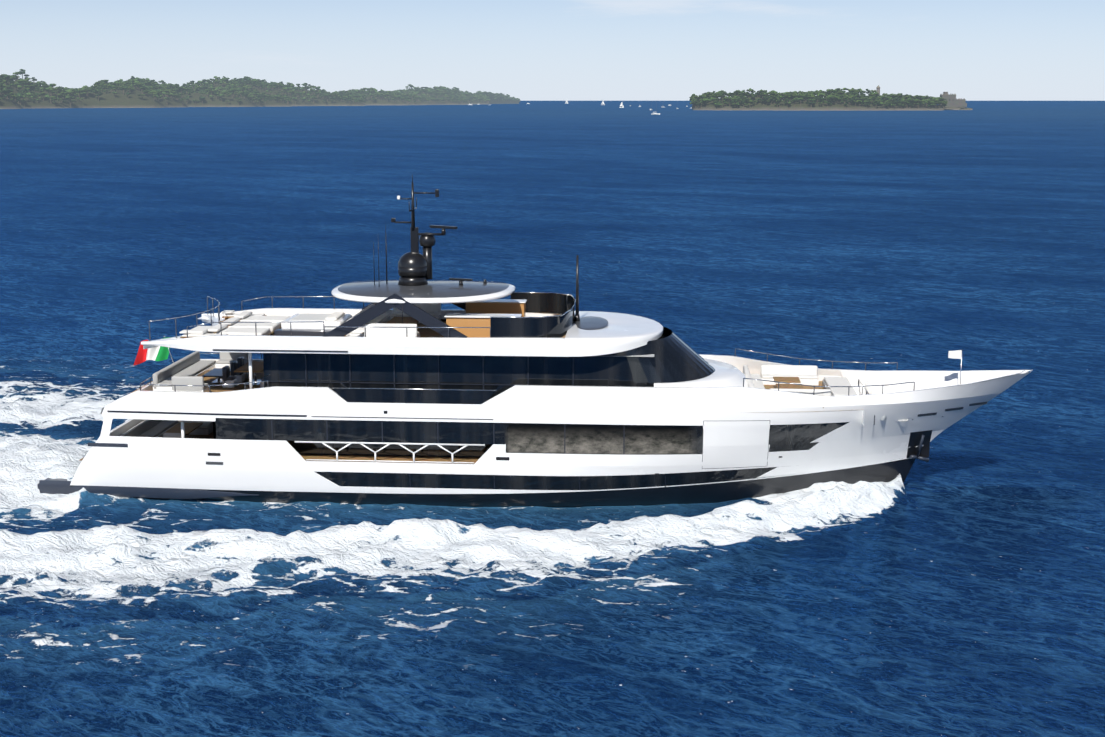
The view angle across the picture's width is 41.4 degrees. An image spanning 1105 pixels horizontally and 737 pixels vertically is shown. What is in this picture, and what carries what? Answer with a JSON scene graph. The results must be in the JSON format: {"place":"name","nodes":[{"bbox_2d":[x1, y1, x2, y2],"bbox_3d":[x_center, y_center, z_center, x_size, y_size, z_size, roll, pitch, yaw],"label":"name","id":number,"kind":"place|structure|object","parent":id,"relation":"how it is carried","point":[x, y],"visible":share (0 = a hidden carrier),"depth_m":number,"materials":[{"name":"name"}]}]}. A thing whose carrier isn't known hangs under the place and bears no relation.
{"place":"outdoors","nodes":[
{"label":"outdoors","id":0,"kind":"place"},
{"bbox_2d":[0,78,518,108],"bbox_3d":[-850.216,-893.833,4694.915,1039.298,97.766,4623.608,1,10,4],"label":"island terrain","id":1,"kind":"structure","parent":0,"point":[110,99],"depth_m":3659.39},
{"bbox_2d":[0,69,520,106],"bbox_3d":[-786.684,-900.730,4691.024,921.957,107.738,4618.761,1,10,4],"label":"island trees","id":2,"kind":"object","parent":1,"relation":"on","point":[153,88],"visible":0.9,"depth_m":3962.41,"materials":[{"name":"green plant"}]},
{"bbox_2d":[0,101,1104,280],"bbox_3d":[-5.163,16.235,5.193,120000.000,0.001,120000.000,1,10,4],"label":"sea","id":3,"kind":"structure","parent":0,"point":[998,190],"depth_m":278.18,"materials":[{"name":"liquid"}]},
{"bbox_2d":[0,271,1104,736],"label":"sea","id":4,"kind":"structure","parent":3,"relation":"on","point":[954,585],"depth_m":51.54,"materials":[{"name":"liquid"}]},
{"bbox_2d":[37,174,1030,506],"bbox_3d":[-0.717,-1.004,62.863,41.980,14.580,8.280,1,10,4],"label":"yacht","id":5,"kind":"object","parent":4,"relation":"on","point":[403,388],"visible":0.98,"depth_m":60.21,"materials":[{"name":"white paint"}]},
{"bbox_2d":[0,0,1104,100],"label":"sky","id":6,"kind":"structure","parent":0,"point":[525,50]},
{"bbox_2d":[692,97,944,110],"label":"island terrain","id":7,"kind":"structure","parent":0,"point":[803,106],"depth_m":2443.95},
{"bbox_2d":[689,88,947,108],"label":"island trees","id":8,"kind":"object","parent":7,"relation":"on","point":[839,95],"visible":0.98,"depth_m":2463.16,"materials":[{"name":"green plant"}]},
{"bbox_2d":[876,85,879,97],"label":"tower","id":9,"kind":"structure","parent":7,"relation":"on","point":[878,89],"depth_m":2500.46,"materials":[{"name":"stone"}]},
{"bbox_2d":[940,92,972,109],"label":"fortress","id":10,"kind":"structure","parent":7,"relation":"on","point":[954,103],"depth_m":2546.84,"materials":[{"name":"stone"}]}
]}

